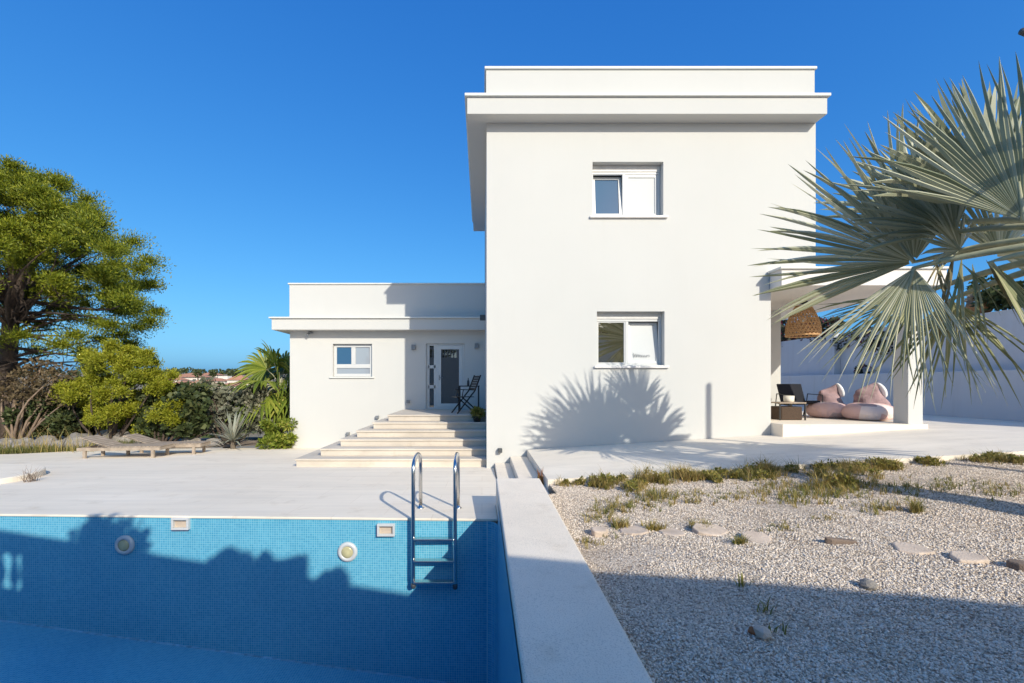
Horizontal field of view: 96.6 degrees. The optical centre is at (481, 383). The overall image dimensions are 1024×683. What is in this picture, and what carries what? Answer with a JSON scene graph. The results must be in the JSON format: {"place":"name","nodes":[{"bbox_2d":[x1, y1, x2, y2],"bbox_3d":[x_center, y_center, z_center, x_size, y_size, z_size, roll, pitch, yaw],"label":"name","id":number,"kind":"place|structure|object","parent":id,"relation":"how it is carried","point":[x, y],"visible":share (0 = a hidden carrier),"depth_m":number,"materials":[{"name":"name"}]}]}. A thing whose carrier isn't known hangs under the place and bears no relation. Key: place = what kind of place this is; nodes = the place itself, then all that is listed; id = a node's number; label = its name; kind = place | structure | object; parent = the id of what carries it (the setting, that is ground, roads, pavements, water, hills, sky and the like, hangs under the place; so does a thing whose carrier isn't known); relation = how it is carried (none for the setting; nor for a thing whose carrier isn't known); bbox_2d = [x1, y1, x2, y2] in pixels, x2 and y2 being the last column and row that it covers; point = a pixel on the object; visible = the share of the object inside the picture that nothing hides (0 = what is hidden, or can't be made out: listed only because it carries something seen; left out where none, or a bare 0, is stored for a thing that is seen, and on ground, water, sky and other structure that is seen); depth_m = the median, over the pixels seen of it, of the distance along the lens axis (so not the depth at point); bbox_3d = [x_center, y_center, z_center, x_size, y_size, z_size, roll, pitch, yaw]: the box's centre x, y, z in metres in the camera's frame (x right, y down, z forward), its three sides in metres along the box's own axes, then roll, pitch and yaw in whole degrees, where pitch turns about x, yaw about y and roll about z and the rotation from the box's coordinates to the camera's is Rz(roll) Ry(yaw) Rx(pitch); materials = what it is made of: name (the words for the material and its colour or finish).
{"place":"outdoors","nodes":[
{"label":"outdoors","id":0,"kind":"place"},
{"bbox_2d":[13,437,262,453],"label":"garden soil","id":1,"kind":"structure","parent":0,"point":[246,442],"depth_m":15.65,"materials":[{"name":"brown soil"}]},
{"bbox_2d":[0,438,15,448],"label":"boulder","id":2,"kind":"object","parent":1,"relation":"on","point":[4,442],"visible":0.23,"depth_m":14.03,"materials":[{"name":"stone"}]},
{"bbox_2d":[5,437,33,448],"bbox_3d":[-14.319,1.926,14.201,0.907,0.522,0.709,0,0,0],"label":"boulder","id":3,"kind":"object","parent":1,"relation":"on","point":[25,440],"visible":0.27,"depth_m":14.03,"materials":[{"name":"stone"}]},
{"bbox_2d":[0,353,79,438],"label":"dry tree","id":4,"kind":"object","parent":1,"relation":"on","point":[27,394],"visible":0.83,"depth_m":15.18,"materials":[{"name":"brown plant"}]},
{"bbox_2d":[29,435,57,448],"bbox_3d":[-13.622,1.918,14.186,1.029,0.647,0.688,0,0,34],"label":"boulder","id":5,"kind":"object","parent":1,"relation":"on","point":[41,438],"visible":0.35,"depth_m":14.01,"materials":[{"name":"stone"}]},
{"bbox_2d":[0,392,87,438],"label":"shrub","id":6,"kind":"object","parent":1,"relation":"on","point":[57,418],"visible":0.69,"depth_m":15.25,"materials":[{"name":"green plant"}]},
{"bbox_2d":[0,425,125,453],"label":"dry grass","id":7,"kind":"structure","parent":1,"relation":"on","point":[45,447],"depth_m":13.38,"materials":[{"name":"beige plant"}]},
{"bbox_2d":[0,438,138,453],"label":"grass","id":8,"kind":"structure","parent":1,"relation":"on","point":[10,450],"depth_m":13.31,"materials":[{"name":"plant"}]},
{"bbox_2d":[55,432,95,448],"bbox_3d":[-12.619,1.888,14.202,1.193,0.765,0.900,0,0,0],"label":"boulder","id":9,"kind":"object","parent":1,"relation":"on","point":[74,441],"visible":0.32,"depth_m":13.89,"materials":[{"name":"stone"}]},
{"bbox_2d":[0,154,176,437],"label":"pine tree","id":10,"kind":"object","parent":1,"relation":"on","point":[45,225],"visible":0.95,"depth_m":15.16,"materials":[{"name":"green plant"}]},
{"bbox_2d":[39,397,148,438],"bbox_3d":[-13.923,1.336,17.005,4.320,1.880,2.151,0,0,0],"label":"shrub","id":11,"kind":"object","parent":1,"relation":"on","point":[92,430],"visible":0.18,"depth_m":16.54,"materials":[{"name":"green plant"}]},
{"bbox_2d":[96,429,129,440],"bbox_3d":[-12.146,1.838,15.037,1.224,0.693,1.026,0,0,0],"label":"boulder","id":12,"kind":"object","parent":1,"relation":"on","point":[103,432],"visible":0.18,"depth_m":14.80,"materials":[{"name":"stone"}]},
{"bbox_2d":[48,337,189,438],"bbox_3d":[-11.923,0.376,14.890,5.223,3.830,2.454,0,0,0],"label":"pine tree","id":13,"kind":"object","parent":1,"relation":"on","point":[125,359],"visible":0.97,"depth_m":14.36,"materials":[{"name":"green plant"}]},
{"bbox_2d":[118,434,137,443],"bbox_3d":[-11.494,1.898,14.953,1.068,0.510,0.745,0,0,0],"label":"boulder","id":14,"kind":"object","parent":1,"relation":"on","point":[122,438],"visible":0.15,"depth_m":14.64,"materials":[{"name":"stone"}]},
{"bbox_2d":[18,387,287,437],"bbox_3d":[-18.074,1.378,21.996,19.764,2.838,4.540,0,0,0],"label":"hedge","id":15,"kind":"object","parent":1,"relation":"on","point":[202,434],"depth_m":21.18,"materials":[{"name":"green plant"}]},
{"bbox_2d":[130,381,215,441],"bbox_3d":[-10.035,1.062,14.853,3.046,2.345,1.503,0,0,15],"label":"broadleaf tree","id":16,"kind":"object","parent":1,"relation":"on","point":[194,409],"visible":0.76,"depth_m":14.56,"materials":[{"name":"green plant"}]},
{"bbox_2d":[181,436,200,440],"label":"boulder","id":17,"kind":"object","parent":1,"relation":"on","point":[194,438],"visible":0.29,"depth_m":14.84,"materials":[{"name":"stone"}]},
{"bbox_2d":[206,438,223,446],"bbox_3d":[-8.842,1.931,15.012,0.600,0.306,0.413,0,0,0],"label":"boulder","id":18,"kind":"object","parent":1,"relation":"on","point":[214,443],"visible":0.76,"depth_m":14.90,"materials":[{"name":"stone"}]},
{"bbox_2d":[192,376,276,447],"bbox_3d":[-8.591,0.990,15.861,3.259,2.506,1.802,0,0,0],"label":"broadleaf tree","id":19,"kind":"object","parent":1,"relation":"on","point":[222,398],"visible":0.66,"depth_m":15.45,"materials":[{"name":"green plant"}]},
{"bbox_2d":[224,342,289,439],"bbox_3d":[-7.085,0.360,16.357,3.930,3.880,3.897,0,0,0],"label":"fan palm","id":20,"kind":"object","parent":1,"relation":"on","point":[276,405],"visible":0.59,"depth_m":15.71,"materials":[{"name":"green plant"}]},
{"bbox_2d":[0,448,497,520],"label":"pool deck","id":21,"kind":"structure","parent":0,"point":[245,483],"depth_m":7.35,"materials":[{"name":"concrete"}]},
{"bbox_2d":[0,464,45,483],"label":"round plinth","id":22,"kind":"structure","parent":21,"relation":"on","point":[9,473],"depth_m":8.58,"materials":[{"name":"concrete"}]},
{"bbox_2d":[15,465,53,481],"bbox_3d":[-7.937,1.591,8.039,0.711,0.283,0.688,0,0,0],"label":"dry tuft","id":23,"kind":"object","parent":21,"relation":"on","point":[30,479],"visible":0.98,"depth_m":8.02,"materials":[{"name":"beige plant"}]},
{"bbox_2d":[76,435,174,458],"bbox_3d":[-9.350,1.646,12.000,2.000,0.568,0.690,0,0,-5],"label":"sun lounger","id":24,"kind":"object","parent":21,"relation":"on","point":[104,444],"visible":0.93,"depth_m":11.77,"materials":[{"name":"grey wood"}]},
{"bbox_2d":[123,433,210,454],"bbox_3d":[-8.850,1.686,12.800,2.000,0.568,0.690,0,0,-9],"label":"sun lounger","id":25,"kind":"object","parent":21,"relation":"on","point":[139,438],"visible":0.62,"depth_m":12.69,"materials":[{"name":"grey wood"}]},
{"bbox_2d":[207,411,260,448],"bbox_3d":[-7.770,1.465,14.152,1.962,1.370,1.885,0,0,0],"label":"spiky plant","id":26,"kind":"object","parent":21,"relation":"on","point":[231,432],"visible":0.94,"depth_m":14.24,"materials":[{"name":"green plant"}]},
{"bbox_2d":[0,509,520,682],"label":"swimming pool","id":27,"kind":"structure","parent":21,"relation":"in","point":[141,600],"depth_m":5.45,"materials":[{"name":"blue tile"}]},
{"bbox_2d":[255,415,298,449],"bbox_3d":[-6.455,1.601,14.391,1.446,1.229,1.117,0,0,0],"label":"shrub","id":28,"kind":"object","parent":21,"relation":"on","point":[273,437],"visible":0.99,"depth_m":14.30,"materials":[{"name":"green plant"}]},
{"bbox_2d":[295,409,485,466],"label":"entrance stairs","id":29,"kind":"structure","parent":21,"relation":"on","point":[433,437],"depth_m":10.82,"materials":[{"name":"stone"}]},
{"bbox_2d":[451,375,480,413],"bbox_3d":[-0.444,0.283,12.730,0.729,1.079,0.480,0,0,-24],"label":"folding chair","id":30,"kind":"object","parent":29,"relation":"on","point":[473,383],"visible":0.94,"depth_m":12.74,"materials":[{"name":"black metal"}]},
{"bbox_2d":[458,386,479,410],"bbox_3d":[-0.375,0.427,13.300,0.610,0.765,0.600,0,0,0],"label":"bistro table","id":31,"kind":"object","parent":29,"relation":"on","point":[459,394],"visible":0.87,"depth_m":13.01,"materials":[{"name":"black metal"}]},
{"bbox_2d":[470,406,485,421],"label":"pot plant","id":32,"kind":"object","parent":29,"relation":"on","point":[477,413],"visible":1,"depth_m":11.71,"materials":[{"name":"green plant"}]},
{"bbox_2d":[411,452,461,589],"bbox_3d":[-0.556,1.613,5.608,0.586,1.540,0.745,0,0,0],"label":"pool ladder","id":33,"kind":"object","parent":21,"relation":"attached to","point":[456,493],"visible":1,"depth_m":5.27,"materials":[{"name":"metal"}]},
{"bbox_2d":[495,457,548,493],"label":"garden steps","id":34,"kind":"structure","parent":21,"relation":"on","point":[518,467],"depth_m":8.64,"materials":[{"name":"concrete"}]},
{"bbox_2d":[537,469,543,484],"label":"dry plant","id":35,"kind":"object","parent":34,"relation":"on","point":[540,477],"visible":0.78,"depth_m":7.16,"materials":[{"name":"orange plant"}]},
{"bbox_2d":[496,478,652,682],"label":"coping wall","id":36,"kind":"structure","parent":21,"relation":"on","point":[568,628],"depth_m":2.73,"materials":[{"name":"concrete"}]},
{"bbox_2d":[18,373,495,522],"bbox_3d":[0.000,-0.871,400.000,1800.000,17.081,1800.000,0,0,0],"label":"ground","id":37,"kind":"structure","parent":0,"point":[250,434],"depth_m":54.37,"materials":[{"name":"beige soil"}]},
{"bbox_2d":[20,367,275,437],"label":"trees","id":38,"kind":"object","parent":37,"relation":"on","point":[229,372],"visible":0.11,"depth_m":248.50,"materials":[{"name":"green plant"}]},
{"bbox_2d":[173,377,188,381],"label":"villa","id":39,"kind":"object","parent":37,"relation":"on","point":[181,379],"visible":0.13,"depth_m":190.98,"materials":[{"name":"tile"}]},
{"bbox_2d":[179,373,211,379],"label":"villa","id":40,"kind":"object","parent":37,"relation":"on","point":[189,376],"visible":0.19,"depth_m":215.00,"materials":[{"name":"tile"}]},
{"bbox_2d":[191,370,203,379],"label":"fan palm","id":41,"kind":"object","parent":37,"relation":"on","point":[199,374],"visible":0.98,"depth_m":169.65,"materials":[{"name":"green plant"}]},
{"bbox_2d":[208,370,217,380],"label":"fan palm","id":42,"kind":"object","parent":37,"relation":"on","point":[213,373],"visible":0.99,"depth_m":179.59,"materials":[{"name":"green plant"}]},
{"bbox_2d":[204,372,223,376],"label":"villa","id":43,"kind":"object","parent":37,"relation":"on","point":[208,373],"visible":0.09,"depth_m":241.50,"materials":[{"name":"tile"}]},
{"bbox_2d":[211,378,226,383],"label":"villa","id":44,"kind":"object","parent":37,"relation":"on","point":[221,380],"visible":0.13,"depth_m":190.74,"materials":[{"name":"ceramic"}]},
{"bbox_2d":[218,376,231,378],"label":"villa","id":45,"kind":"object","parent":37,"relation":"on","point":[225,377],"visible":0.13,"depth_m":201.00,"materials":[{"name":"white paint"}]},
{"bbox_2d":[226,375,248,382],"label":"villa","id":46,"kind":"object","parent":37,"relation":"on","point":[235,379],"visible":0.25,"depth_m":180.00,"materials":[{"name":"tile"}]},
{"bbox_2d":[781,308,1023,421],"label":"garden wall","id":47,"kind":"structure","parent":37,"relation":"on","point":[807,374],"depth_m":13.17,"materials":[{"name":"white paint"}]},
{"bbox_2d":[781,316,822,340],"bbox_3d":[12.088,-1.459,24.062,13.018,5.113,2.613,0,0,0],"label":"hedge","id":48,"kind":"object","parent":47,"relation":"on","point":[783,323],"visible":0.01,"depth_m":23.55,"materials":[{"name":"green plant"}]},
{"bbox_2d":[781,315,844,346],"bbox_3d":[14.016,-1.864,19.823,1.416,2.122,4.030,0,0,0],"label":"climbing plant","id":49,"kind":"object","parent":47,"relation":"attached to","point":[824,325],"visible":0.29,"depth_m":18.43,"materials":[{"name":"green plant"}]},
{"bbox_2d":[830,325,892,373],"bbox_3d":[14.049,-1.192,15.992,1.485,1.985,3.724,0,0,0],"label":"climbing plant","id":50,"kind":"object","parent":47,"relation":"attached to","point":[871,344],"visible":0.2,"depth_m":16.38,"materials":[{"name":"green plant"}]},
{"bbox_2d":[964,293,992,314],"bbox_3d":[13.969,-2.281,12.783,0.617,0.660,0.647,0,0,0],"label":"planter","id":51,"kind":"object","parent":47,"relation":"on","point":[969,299],"visible":0.27,"depth_m":12.76,"materials":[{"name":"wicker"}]},
{"bbox_2d":[966,275,1023,311],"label":"climbing plant","id":52,"kind":"object","parent":47,"relation":"attached to","point":[1001,302],"visible":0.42,"depth_m":12.18,"materials":[{"name":"green plant"}]},
{"bbox_2d":[1018,28,1023,36],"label":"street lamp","id":53,"kind":"object","parent":37,"relation":"on","point":[1021,32],"visible":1,"depth_m":13.99,"materials":[{"name":"grey metal"}]},
{"bbox_2d":[0,0,1023,372],"label":"sky","id":54,"kind":"structure","parent":0,"point":[263,146],"materials":[{"name":"blue"}]},
{"bbox_2d":[269,66,948,470],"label":"house","id":55,"kind":"structure","parent":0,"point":[621,220],"depth_m":9.80,"materials":[{"name":"white paint"}]},
{"bbox_2d":[329,344,373,377],"bbox_3d":[-4.140,-0.728,14.565,1.430,1.085,0.230,0,0,0],"label":"window","id":56,"kind":"structure","parent":55,"relation":"in","point":[350,360],"depth_m":14.63,"materials":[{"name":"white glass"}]},
{"bbox_2d":[426,344,463,408],"bbox_3d":[-1.172,-0.241,14.565,1.217,2.079,0.151,0,0,0],"label":"entrance door","id":57,"kind":"structure","parent":55,"relation":"in","point":[444,362],"depth_m":14.58,"materials":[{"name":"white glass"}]},
{"bbox_2d":[590,165,667,217],"bbox_3d":[3.155,-4.187,9.938,1.670,1.237,0.387,0,0,0],"label":"window","id":58,"kind":"structure","parent":55,"relation":"in","point":[619,191],"depth_m":10.00,"materials":[{"name":"white plastic"}]},
{"bbox_2d":[594,313,668,367],"bbox_3d":[3.215,-0.964,9.939,1.600,1.242,0.387,0,0,0],"label":"window","id":59,"kind":"structure","parent":55,"relation":"in","point":[624,340],"depth_m":10.00,"materials":[{"name":"white plastic"}]},
{"bbox_2d":[771,406,801,419],"bbox_3d":[7.149,0.678,10.700,0.490,0.307,0.400,0,0,0],"label":"storage basket","id":60,"kind":"object","parent":55,"relation":"on","point":[791,412],"visible":0.84,"depth_m":10.50,"materials":[{"name":"wicker"}]},
{"bbox_2d":[771,402,805,419],"bbox_3d":[7.144,0.630,10.700,0.620,0.410,0.500,0,0,0],"label":"side table","id":61,"kind":"object","parent":55,"relation":"on","point":[791,403],"visible":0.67,"depth_m":10.46,"materials":[{"name":"grey wood"}]},
{"bbox_2d":[783,396,794,401],"bbox_3d":[7.175,0.349,10.640,0.220,0.150,0.220,0,0,0],"label":"flower pot","id":62,"kind":"object","parent":61,"relation":"on","point":[788,398],"visible":0.94,"depth_m":10.56,"materials":[{"name":"beige ceramic"}]},
{"bbox_2d":[775,384,822,415],"bbox_3d":[8.055,0.418,11.611,0.826,0.840,0.722,0,0,0],"label":"armchair","id":63,"kind":"object","parent":55,"relation":"on","point":[796,390],"visible":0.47,"depth_m":11.84,"materials":[{"name":"black fabric"}]},
{"bbox_2d":[785,301,821,337],"bbox_3d":[7.830,-1.601,11.100,0.756,0.875,0.756,0,0,0],"label":"wicker lamp","id":64,"kind":"object","parent":55,"relation":"hanging from","point":[799,324],"visible":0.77,"depth_m":10.93,"materials":[{"name":"wicker"}]},
{"bbox_2d":[806,383,846,417],"bbox_3d":[8.627,0.405,11.310,0.920,0.857,1.007,0,0,0],"label":"bean bag","id":65,"kind":"object","parent":55,"relation":"on","point":[832,405],"visible":0.87,"depth_m":11.22,"materials":[{"name":"pink fabric"}]},
{"bbox_2d":[841,382,892,420],"bbox_3d":[9.016,0.398,10.636,1.048,0.872,1.012,0,0,0],"label":"bean bag","id":66,"kind":"object","parent":55,"relation":"on","point":[879,407],"visible":0.93,"depth_m":10.51,"materials":[{"name":"pink fabric"}]},
{"bbox_2d":[527,405,1023,493],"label":"terrace","id":67,"kind":"structure","parent":0,"point":[950,438],"depth_m":8.02,"materials":[{"name":"concrete"}]},
{"bbox_2d":[548,456,1023,682],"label":"gravel bed","id":68,"kind":"object","parent":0,"point":[611,559],"visible":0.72,"depth_m":3.47,"materials":[{"name":"grey gravel"}]},
{"bbox_2d":[591,526,607,537],"bbox_3d":[1.125,1.435,4.341,0.156,0.123,0.127,0,0,0],"label":"flagstone","id":69,"kind":"object","parent":68,"relation":"on","point":[597,531],"visible":0.56,"depth_m":4.30,"materials":[{"name":"beige stone"}]},
{"bbox_2d":[619,526,648,535],"bbox_3d":[1.466,1.436,4.388,0.266,0.092,0.225,0,0,0],"label":"flagstone","id":70,"kind":"object","parent":68,"relation":"on","point":[635,530],"visible":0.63,"depth_m":4.36,"materials":[{"name":"beige stone"}]},
{"bbox_2d":[658,528,684,535],"bbox_3d":[1.798,1.427,4.297,0.245,0.080,0.236,0,0,0],"label":"flagstone","id":71,"kind":"object","parent":68,"relation":"on","point":[671,531],"visible":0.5,"depth_m":4.29,"materials":[{"name":"beige stone"}]},
{"bbox_2d":[692,523,727,535],"bbox_3d":[2.157,1.397,4.298,0.346,0.109,0.259,0,0,0],"label":"flagstone","id":72,"kind":"object","parent":68,"relation":"on","point":[702,529],"visible":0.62,"depth_m":4.27,"materials":[{"name":"beige stone"}]},
{"bbox_2d":[733,572,760,587],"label":"weed tuft","id":73,"kind":"object","parent":68,"relation":"on","point":[742,582],"visible":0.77,"depth_m":3.14,"materials":[{"name":"plant"}]},
{"bbox_2d":[748,626,754,634],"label":"stone","id":74,"kind":"object","parent":68,"relation":"on","point":[751,630],"visible":0.88,"depth_m":2.55,"materials":[{"name":"grey stone"}]},
{"bbox_2d":[742,531,770,543],"bbox_3d":[2.437,1.389,4.044,0.231,0.099,0.244,0,0,28],"label":"flagstone","id":75,"kind":"object","parent":68,"relation":"on","point":[759,537],"visible":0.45,"depth_m":4.03,"materials":[{"name":"beige stone"}]},
{"bbox_2d":[753,625,771,639],"bbox_3d":[1.560,1.377,2.527,0.074,0.056,0.096,0,0,-16],"label":"stone","id":76,"kind":"object","parent":68,"relation":"on","point":[762,632],"visible":1,"depth_m":2.50,"materials":[{"name":"grey stone"}]},
{"bbox_2d":[757,595,773,615],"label":"weed tuft","id":77,"kind":"object","parent":68,"relation":"on","point":[766,607],"visible":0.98,"depth_m":2.79,"materials":[{"name":"green plant"}]},
{"bbox_2d":[768,621,788,634],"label":"weed tuft","id":78,"kind":"object","parent":68,"relation":"on","point":[769,627],"visible":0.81,"depth_m":2.57,"materials":[{"name":"green plant"}]},
{"bbox_2d":[554,447,1023,548],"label":"weeds","id":79,"kind":"object","parent":68,"relation":"on","point":[837,494],"visible":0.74,"depth_m":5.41,"materials":[{"name":"green plant"}]},
{"bbox_2d":[562,450,1023,492],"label":"leafy weeds","id":80,"kind":"object","parent":68,"relation":"on","point":[631,484],"visible":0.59,"depth_m":6.40,"materials":[{"name":"green plant"}]},
{"bbox_2d":[824,537,856,544],"bbox_3d":[3.042,1.356,3.860,0.268,0.118,0.065,0,0,0],"label":"flagstone","id":81,"kind":"object","parent":68,"relation":"on","point":[833,540],"visible":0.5,"depth_m":3.83,"materials":[{"name":"brown stone"}]},
{"bbox_2d":[860,578,877,589],"bbox_3d":[2.593,1.350,3.054,0.100,0.079,0.091,0,0,-39],"label":"stone","id":82,"kind":"object","parent":68,"relation":"on","point":[867,584],"visible":0.96,"depth_m":3.03,"materials":[{"name":"stone"}]},
{"bbox_2d":[748,51,1023,410],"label":"fan palm","id":83,"kind":"object","parent":68,"relation":"on","point":[928,192],"visible":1,"depth_m":4.88,"materials":[{"name":"green plant"}]},
{"bbox_2d":[892,542,934,554],"bbox_3d":[3.456,1.354,3.675,0.244,0.091,0.217,0,0,0],"label":"flagstone","id":84,"kind":"object","parent":68,"relation":"on","point":[907,548],"visible":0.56,"depth_m":3.64,"materials":[{"name":"beige stone"}]},
{"bbox_2d":[950,551,988,563],"bbox_3d":[3.683,1.343,3.454,0.240,0.100,0.181,0,0,0],"label":"flagstone","id":85,"kind":"object","parent":68,"relation":"on","point":[966,557],"visible":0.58,"depth_m":3.42,"materials":[{"name":"beige stone"}]},
{"bbox_2d":[1006,559,1023,571],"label":"flagstone","id":86,"kind":"object","parent":68,"relation":"on","point":[1016,564],"visible":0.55,"depth_m":3.27,"materials":[{"name":"brown stone"}]}
]}

